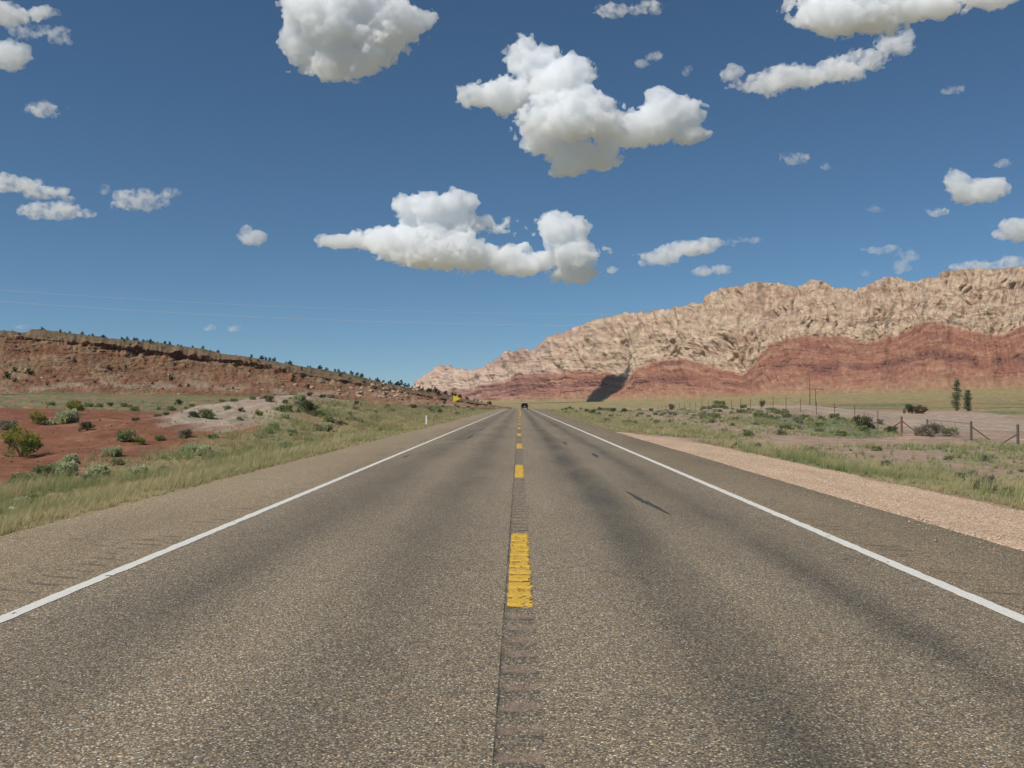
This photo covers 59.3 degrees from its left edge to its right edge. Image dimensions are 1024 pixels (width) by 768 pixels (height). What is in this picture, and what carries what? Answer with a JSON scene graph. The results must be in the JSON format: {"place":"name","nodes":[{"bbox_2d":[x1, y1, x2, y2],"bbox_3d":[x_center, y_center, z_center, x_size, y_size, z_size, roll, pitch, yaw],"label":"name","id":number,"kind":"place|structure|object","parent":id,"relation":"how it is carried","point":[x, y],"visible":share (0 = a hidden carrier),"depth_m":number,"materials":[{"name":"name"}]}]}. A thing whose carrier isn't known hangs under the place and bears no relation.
{"place":"outdoors","nodes":[
{"label":"outdoors","id":0,"kind":"place"},
{"bbox_2d":[0,329,511,408],"bbox_3d":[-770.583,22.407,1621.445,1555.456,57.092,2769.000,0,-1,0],"label":"hills","id":1,"kind":"structure","parent":0,"point":[77,378],"depth_m":513.84,"materials":[{"name":"brown stone"}]},
{"bbox_2d":[3,372,10,377],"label":"juniper","id":2,"kind":"object","parent":1,"relation":"on","point":[6,374],"visible":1,"depth_m":386.75,"materials":[{"name":"green plant"}]},
{"bbox_2d":[0,290,1019,325],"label":"transmission line","id":3,"kind":"object","parent":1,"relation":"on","point":[520,313],"visible":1,"depth_m":302.01,"materials":[{"name":"metal"}]},
{"bbox_2d":[0,409,1023,767],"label":"road","id":4,"kind":"structure","parent":0,"point":[516,589],"depth_m":6.37,"materials":[{"name":"grey asphalt"}]},
{"bbox_2d":[520,403,528,408],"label":"suv car","id":5,"kind":"object","parent":4,"relation":"on","point":[524,405],"visible":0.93,"depth_m":254.99,"materials":[{"name":"black paint"}]},
{"bbox_2d":[0,390,1023,534],"bbox_3d":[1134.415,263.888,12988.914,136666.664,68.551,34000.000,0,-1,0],"label":"ground","id":6,"kind":"structure","parent":0,"point":[999,410],"depth_m":65.17,"materials":[{"name":"green plant"}]},
{"bbox_2d":[0,420,17,429],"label":"sagebrush","id":7,"kind":"object","parent":6,"relation":"on","point":[4,426],"visible":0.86,"depth_m":58.92,"materials":[{"name":"green plant"}]},
{"bbox_2d":[5,495,29,505],"bbox_3d":[-11.932,2.889,21.803,0.588,0.412,0.606,-1,-2,39],"label":"feather grass clump","id":8,"kind":"object","parent":6,"relation":"on","point":[22,497],"visible":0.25,"depth_m":21.73,"materials":[{"name":"green plant"}]},
{"bbox_2d":[4,471,35,486],"bbox_3d":[-14.876,2.918,27.329,1.027,0.577,0.861,0,-1,-10],"label":"green weed","id":9,"kind":"object","parent":6,"relation":"on","point":[28,475],"visible":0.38,"depth_m":27.24,"materials":[{"name":"green plant"}]},
{"bbox_2d":[0,423,43,457],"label":"rabbitbrush","id":10,"kind":"object","parent":6,"relation":"on","point":[27,443],"visible":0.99,"depth_m":38.99,"materials":[{"name":"green plant"}]},
{"bbox_2d":[20,493,38,500],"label":"green weed","id":11,"kind":"object","parent":6,"relation":"on","point":[31,495],"visible":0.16,"depth_m":22.41,"materials":[{"name":"green plant"}]},
{"bbox_2d":[28,410,46,423],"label":"rabbitbrush","id":12,"kind":"object","parent":6,"relation":"on","point":[39,418],"visible":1,"depth_m":67.11,"materials":[{"name":"green plant"}]},
{"bbox_2d":[29,463,56,477],"bbox_3d":[-15.472,2.885,29.910,0.903,0.605,1.077,-1,-2,38],"label":"green weed","id":13,"kind":"object","parent":6,"relation":"on","point":[43,469],"visible":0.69,"depth_m":29.74,"materials":[{"name":"green plant"}]},
{"bbox_2d":[38,459,79,477],"bbox_3d":[-14.915,2.876,29.849,1.115,0.782,1.150,-1,-1,23],"label":"feather grass clump","id":14,"kind":"object","parent":6,"relation":"on","point":[72,464],"visible":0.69,"depth_m":29.69,"materials":[{"name":"green plant"}]},
{"bbox_2d":[43,408,81,424],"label":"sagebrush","id":15,"kind":"object","parent":6,"relation":"on","point":[66,416],"visible":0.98,"depth_m":67.96,"materials":[{"name":"green plant"}]},
{"bbox_2d":[55,453,79,462],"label":"feather grass clump","id":16,"kind":"object","parent":6,"relation":"on","point":[69,457],"visible":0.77,"depth_m":34.35,"materials":[{"name":"green plant"}]},
{"bbox_2d":[65,400,84,411],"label":"rabbitbrush","id":17,"kind":"object","parent":6,"relation":"on","point":[77,406],"visible":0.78,"depth_m":90.31,"materials":[{"name":"green plant"}]},
{"bbox_2d":[78,420,95,431],"bbox_3d":[-23.296,2.310,49.335,0.923,0.648,0.917,0,-1,-12],"label":"greasewood","id":18,"kind":"object","parent":6,"relation":"on","point":[85,425],"visible":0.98,"depth_m":49.22,"materials":[{"name":"green plant"}]},
{"bbox_2d":[83,402,93,406],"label":"green weed","id":19,"kind":"object","parent":6,"relation":"on","point":[89,404],"visible":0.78,"depth_m":130.28,"materials":[{"name":"green plant"}]},
{"bbox_2d":[79,473,98,485],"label":"sagebrush","id":20,"kind":"object","parent":6,"relation":"on","point":[87,475],"visible":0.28,"depth_m":26.11,"materials":[{"name":"green plant"}]},
{"bbox_2d":[73,463,110,479],"bbox_3d":[-13.202,2.874,28.496,1.196,0.813,1.159,1,-2,-42],"label":"feather grass clump","id":21,"kind":"object","parent":6,"relation":"on","point":[104,468],"visible":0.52,"depth_m":28.29,"materials":[{"name":"green plant"}]},
{"bbox_2d":[93,403,103,406],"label":"sagebrush","id":22,"kind":"object","parent":6,"relation":"on","point":[99,405],"visible":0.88,"depth_m":127.89,"materials":[{"name":"green plant"}]},
{"bbox_2d":[97,445,122,456],"bbox_3d":[-17.056,2.921,38.318,0.978,0.686,1.009,0,-1,4],"label":"feather grass clump","id":23,"kind":"object","parent":6,"relation":"on","point":[114,451],"visible":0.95,"depth_m":38.23,"materials":[{"name":"green plant"}]},
{"bbox_2d":[108,458,126,465],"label":"green weed","id":24,"kind":"object","parent":6,"relation":"on","point":[116,460],"visible":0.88,"depth_m":33.72,"materials":[{"name":"green plant"}]},
{"bbox_2d":[115,428,138,441],"bbox_3d":[-19.418,2.577,45.312,1.361,0.765,1.142,0,-1,7],"label":"sagebrush","id":25,"kind":"object","parent":6,"relation":"on","point":[121,436],"visible":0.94,"depth_m":45.07,"materials":[{"name":"green plant"}]},
{"bbox_2d":[113,464,148,480],"bbox_3d":[-11.448,2.753,27.203,1.041,0.730,1.074,-1,-1,29],"label":"feather grass clump","id":26,"kind":"object","parent":6,"relation":"on","point":[133,468],"visible":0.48,"depth_m":27.07,"materials":[{"name":"green plant"}]},
{"bbox_2d":[130,406,140,410],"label":"green weed","id":27,"kind":"object","parent":6,"relation":"on","point":[132,408],"visible":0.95,"depth_m":106.71,"materials":[{"name":"green plant"}]},
{"bbox_2d":[133,436,145,444],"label":"rabbitbrush","id":28,"kind":"object","parent":6,"relation":"on","point":[141,441],"visible":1,"depth_m":44.25,"materials":[{"name":"green plant"}]},
{"bbox_2d":[154,434,165,439],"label":"green weed","id":29,"kind":"object","parent":6,"relation":"on","point":[158,437],"visible":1,"depth_m":45.85,"materials":[{"name":"green plant"}]},
{"bbox_2d":[0,399,337,485],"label":"soil stones","id":30,"kind":"object","parent":6,"relation":"on","point":[126,435],"visible":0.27,"depth_m":51.31,"materials":[{"name":"brown stone"}]},
{"bbox_2d":[165,405,176,410],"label":"green weed","id":31,"kind":"object","parent":6,"relation":"on","point":[172,408],"visible":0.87,"depth_m":117.18,"materials":[{"name":"green plant"}]},
{"bbox_2d":[173,399,183,404],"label":"greasewood","id":32,"kind":"object","parent":6,"relation":"on","point":[178,402],"visible":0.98,"depth_m":173.22,"materials":[{"name":"green plant"}]},
{"bbox_2d":[176,428,193,437],"bbox_3d":[-17.072,2.576,47.007,0.916,0.646,1.015,0,-1,-13],"label":"dry brush","id":33,"kind":"object","parent":6,"relation":"on","point":[181,433],"visible":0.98,"depth_m":46.85,"materials":[{"name":"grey plant"}]},
{"bbox_2d":[175,444,196,453],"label":"feather grass clump","id":34,"kind":"object","parent":6,"relation":"on","point":[190,447],"visible":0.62,"depth_m":39.96,"materials":[{"name":"green plant"}]},
{"bbox_2d":[188,411,197,416],"bbox_3d":[-19.699,1.884,55.708,0.734,0.516,0.729,0,-1,0],"label":"greasewood","id":35,"kind":"object","parent":6,"relation":"on","point":[192,413],"visible":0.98,"depth_m":55.57,"materials":[{"name":"green plant"}]},
{"bbox_2d":[195,444,211,455],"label":"feather grass clump","id":36,"kind":"object","parent":6,"relation":"on","point":[200,450],"visible":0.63,"depth_m":38.81,"materials":[{"name":"green plant"}]},
{"bbox_2d":[194,408,215,418],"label":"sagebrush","id":37,"kind":"object","parent":6,"relation":"on","point":[207,413],"visible":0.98,"depth_m":55.87,"materials":[{"name":"green plant"}]},
{"bbox_2d":[206,434,217,438],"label":"green weed","id":38,"kind":"object","parent":6,"relation":"on","point":[209,436],"visible":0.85,"depth_m":46.88,"materials":[{"name":"green plant"}]},
{"bbox_2d":[0,395,496,535],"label":"verge grass","id":39,"kind":"structure","parent":6,"relation":"on","point":[209,471],"depth_m":27.06,"materials":[{"name":"green plant"}]},
{"bbox_2d":[254,409,263,415],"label":"rabbitbrush","id":40,"kind":"object","parent":6,"relation":"on","point":[259,412],"visible":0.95,"depth_m":57.82,"materials":[{"name":"green plant"}]},
{"bbox_2d":[263,395,273,401],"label":"greasewood","id":41,"kind":"object","parent":6,"relation":"on","point":[269,398],"visible":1,"depth_m":67.11,"materials":[{"name":"green plant"}]},
{"bbox_2d":[267,423,279,429],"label":"green weed","id":42,"kind":"object","parent":6,"relation":"on","point":[273,425],"visible":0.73,"depth_m":51.37,"materials":[{"name":"green plant"}]},
{"bbox_2d":[278,404,292,412],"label":"green weed","id":43,"kind":"object","parent":6,"relation":"on","point":[283,407],"visible":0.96,"depth_m":59.70,"materials":[{"name":"green plant"}]},
{"bbox_2d":[286,429,297,435],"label":"green weed","id":44,"kind":"object","parent":6,"relation":"on","point":[292,432],"visible":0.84,"depth_m":50.15,"materials":[{"name":"green plant"}]},
{"bbox_2d":[293,401,301,406],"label":"sagebrush","id":45,"kind":"object","parent":6,"relation":"on","point":[298,404],"visible":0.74,"depth_m":64.95,"materials":[{"name":"green plant"}]},
{"bbox_2d":[291,393,305,400],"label":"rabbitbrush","id":46,"kind":"object","parent":6,"relation":"on","point":[300,396],"visible":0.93,"depth_m":68.19,"materials":[{"name":"green plant"}]},
{"bbox_2d":[296,399,319,414],"bbox_3d":[-13.656,1.556,60.449,1.598,1.123,1.587,-1,-1,28],"label":"greasewood","id":47,"kind":"object","parent":6,"relation":"on","point":[309,406],"visible":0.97,"depth_m":60.21,"materials":[{"name":"green plant"}]},
{"bbox_2d":[311,424,321,430],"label":"sagebrush","id":48,"kind":"object","parent":6,"relation":"on","point":[317,425],"visible":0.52,"depth_m":54.66,"materials":[{"name":"green plant"}]},
{"bbox_2d":[319,422,332,430],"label":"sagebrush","id":49,"kind":"object","parent":6,"relation":"on","point":[326,426],"visible":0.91,"depth_m":55.17,"materials":[{"name":"green plant"}]},
{"bbox_2d":[323,416,335,422],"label":"green weed","id":50,"kind":"object","parent":6,"relation":"on","point":[327,419],"visible":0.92,"depth_m":58.53,"materials":[{"name":"green plant"}]},
{"bbox_2d":[343,410,352,414],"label":"feather grass clump","id":51,"kind":"object","parent":6,"relation":"on","point":[348,412],"visible":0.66,"depth_m":64.97,"materials":[{"name":"green plant"}]},
{"bbox_2d":[346,417,357,421],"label":"sagebrush","id":52,"kind":"object","parent":6,"relation":"on","point":[355,418],"visible":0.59,"depth_m":60.96,"materials":[{"name":"green plant"}]},
{"bbox_2d":[710,413,721,418],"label":"green weed","id":53,"kind":"object","parent":6,"relation":"on","point":[715,415],"visible":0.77,"depth_m":83.92,"materials":[{"name":"green plant"}]},
{"bbox_2d":[710,399,725,407],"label":"green weed","id":54,"kind":"object","parent":6,"relation":"on","point":[720,403],"visible":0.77,"depth_m":283.09,"materials":[{"name":"green plant"}]},
{"bbox_2d":[741,430,755,435],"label":"green weed","id":55,"kind":"object","parent":6,"relation":"on","point":[746,433],"visible":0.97,"depth_m":54.87,"materials":[{"name":"green plant"}]},
{"bbox_2d":[752,411,763,417],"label":"green weed","id":56,"kind":"object","parent":6,"relation":"on","point":[760,413],"visible":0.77,"depth_m":81.57,"materials":[{"name":"green plant"}]},
{"bbox_2d":[763,414,775,419],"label":"sagebrush","id":57,"kind":"object","parent":6,"relation":"on","point":[769,417],"visible":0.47,"depth_m":74.96,"materials":[{"name":"green plant"}]},
{"bbox_2d":[539,407,1023,509],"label":"roadside grass","id":58,"kind":"structure","parent":6,"relation":"on","point":[869,468],"depth_m":38.07,"materials":[{"name":"green plant"}]},
{"bbox_2d":[776,429,787,434],"bbox_3d":[17.640,3.172,58.941,0.888,0.565,0.801,-1,-1,29],"label":"dry brush","id":59,"kind":"object","parent":6,"relation":"on","point":[780,431],"visible":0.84,"depth_m":58.83,"materials":[{"name":"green plant"}]},
{"bbox_2d":[779,423,790,430],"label":"green weed","id":60,"kind":"object","parent":6,"relation":"on","point":[786,426],"visible":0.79,"depth_m":63.20,"materials":[{"name":"green plant"}]},
{"bbox_2d":[795,419,803,424],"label":"sagebrush","id":61,"kind":"object","parent":6,"relation":"on","point":[799,421],"visible":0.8,"depth_m":68.58,"materials":[{"name":"green plant"}]},
{"bbox_2d":[798,413,809,419],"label":"green weed","id":62,"kind":"object","parent":6,"relation":"on","point":[803,416],"visible":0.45,"depth_m":74.39,"materials":[{"name":"green plant"}]},
{"bbox_2d":[809,379,815,404],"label":"utility pole","id":63,"kind":"object","parent":6,"relation":"on","point":[809,393],"visible":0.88,"depth_m":359.09,"materials":[{"name":"brown wood"}]},
{"bbox_2d":[813,422,822,426],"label":"green weed","id":64,"kind":"object","parent":6,"relation":"on","point":[819,424],"visible":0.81,"depth_m":66.48,"materials":[{"name":"green plant"}]},
{"bbox_2d":[617,432,1023,550],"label":"gravel shoulder","id":65,"kind":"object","parent":6,"relation":"on","point":[996,529],"visible":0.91,"depth_m":16.09},
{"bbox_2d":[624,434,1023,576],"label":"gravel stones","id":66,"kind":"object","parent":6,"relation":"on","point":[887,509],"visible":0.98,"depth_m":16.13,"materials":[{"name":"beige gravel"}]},
{"bbox_2d":[829,413,839,418],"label":"green weed","id":67,"kind":"object","parent":6,"relation":"on","point":[834,415],"visible":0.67,"depth_m":79.52,"materials":[{"name":"green plant"}]},
{"bbox_2d":[835,430,846,435],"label":"green weed","id":68,"kind":"object","parent":6,"relation":"on","point":[843,433],"visible":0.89,"depth_m":59.91,"materials":[{"name":"green plant"}]},
{"bbox_2d":[674,398,1022,443],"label":"wire fence","id":69,"kind":"object","parent":6,"relation":"on","point":[971,427],"visible":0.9,"depth_m":68.17,"materials":[{"name":"metal"}]},
{"bbox_2d":[928,420,969,436],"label":"field gate","id":70,"kind":"structure","parent":69,"relation":"attached to","point":[950,428],"depth_m":60.18,"materials":[{"name":"metal"}]},
{"bbox_2d":[855,425,870,430],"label":"green weed","id":71,"kind":"object","parent":6,"relation":"on","point":[860,427],"visible":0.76,"depth_m":64.94,"materials":[{"name":"green plant"}]},
{"bbox_2d":[852,414,875,426],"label":"greasewood","id":72,"kind":"object","parent":6,"relation":"on","point":[865,421],"visible":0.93,"depth_m":67.48,"materials":[{"name":"green plant"}]},
{"bbox_2d":[871,445,882,450],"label":"green weed","id":73,"kind":"object","parent":6,"relation":"on","point":[875,448],"visible":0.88,"depth_m":40.93,"materials":[{"name":"green plant"}]},
{"bbox_2d":[876,419,884,424],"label":"sagebrush","id":74,"kind":"object","parent":6,"relation":"on","point":[880,421],"visible":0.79,"depth_m":78.94,"materials":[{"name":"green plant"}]},
{"bbox_2d":[880,460,894,466],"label":"sagebrush","id":75,"kind":"object","parent":6,"relation":"on","point":[885,461],"visible":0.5,"depth_m":30.29,"materials":[{"name":"green plant"}]},
{"bbox_2d":[886,425,898,433],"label":"greasewood","id":76,"kind":"object","parent":6,"relation":"on","point":[891,429],"visible":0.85,"depth_m":66.09,"materials":[{"name":"green plant"}]},
{"bbox_2d":[902,403,914,413],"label":"greasewood","id":77,"kind":"object","parent":6,"relation":"on","point":[910,409],"visible":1,"depth_m":298.69,"materials":[{"name":"green plant"}]},
{"bbox_2d":[911,405,926,413],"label":"brown brush","id":78,"kind":"object","parent":6,"relation":"on","point":[919,409],"visible":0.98,"depth_m":297.89,"materials":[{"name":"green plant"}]},
{"bbox_2d":[912,422,939,436],"bbox_3d":[28.704,3.176,62.368,1.727,1.218,1.914,0,-1,-16],"label":"dry brush","id":79,"kind":"object","parent":6,"relation":"on","point":[923,430],"visible":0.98,"depth_m":62.09,"materials":[{"name":"brown plant"}]},
{"bbox_2d":[930,424,944,432],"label":"dry brush","id":80,"kind":"object","parent":6,"relation":"on","point":[939,429],"visible":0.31,"depth_m":70.04,"materials":[{"name":"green plant"}]},
{"bbox_2d":[941,427,960,435],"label":"green weed","id":81,"kind":"object","parent":6,"relation":"on","point":[949,432],"visible":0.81,"depth_m":62.44,"materials":[{"name":"green plant"}]},
{"bbox_2d":[949,379,963,410],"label":"poplar tree","id":82,"kind":"object","parent":6,"relation":"on","point":[956,385],"visible":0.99,"depth_m":370.39,"materials":[{"name":"green plant"}]},
{"bbox_2d":[951,472,969,481],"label":"sagebrush","id":83,"kind":"object","parent":6,"relation":"on","point":[963,474],"visible":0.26,"depth_m":23.41,"materials":[{"name":"green plant"}]},
{"bbox_2d":[961,390,972,410],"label":"poplar tree","id":84,"kind":"object","parent":6,"relation":"on","point":[968,394],"visible":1,"depth_m":370.06,"materials":[{"name":"green plant"}]},
{"bbox_2d":[967,470,981,475],"bbox_3d":[13.194,2.641,25.892,0.648,0.413,0.585,0,-1,19],"label":"dry brush","id":85,"kind":"object","parent":6,"relation":"on","point":[971,472],"visible":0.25,"depth_m":25.83,"materials":[{"name":"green plant"}]},
{"bbox_2d":[967,474,998,490],"bbox_3d":[10.645,2.239,20.313,0.666,0.470,0.738,1,-2,-44],"label":"dry brush","id":86,"kind":"object","parent":6,"relation":"on","point":[992,478],"visible":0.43,"depth_m":20.20,"materials":[{"name":"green plant"}]},
{"bbox_2d":[980,454,993,461],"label":"sagebrush","id":87,"kind":"object","parent":6,"relation":"on","point":[984,457],"visible":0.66,"depth_m":35.61,"materials":[{"name":"green plant"}]},
{"bbox_2d":[1002,486,1016,495],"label":"sagebrush","id":88,"kind":"object","parent":6,"relation":"on","point":[1012,488],"visible":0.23,"depth_m":18.88,"materials":[{"name":"green plant"}]},
{"bbox_2d":[0,0,1023,387],"label":"sky","id":89,"kind":"structure","parent":0,"point":[575,163],"materials":[{"name":"blue"}]},
{"bbox_2d":[413,266,1023,401],"bbox_3d":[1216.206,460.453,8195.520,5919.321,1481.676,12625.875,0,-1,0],"label":"cliffs","id":90,"kind":"structure","parent":0,"point":[712,350],"depth_m":3037.64,"materials":[{"name":"beige stone"}]}
]}

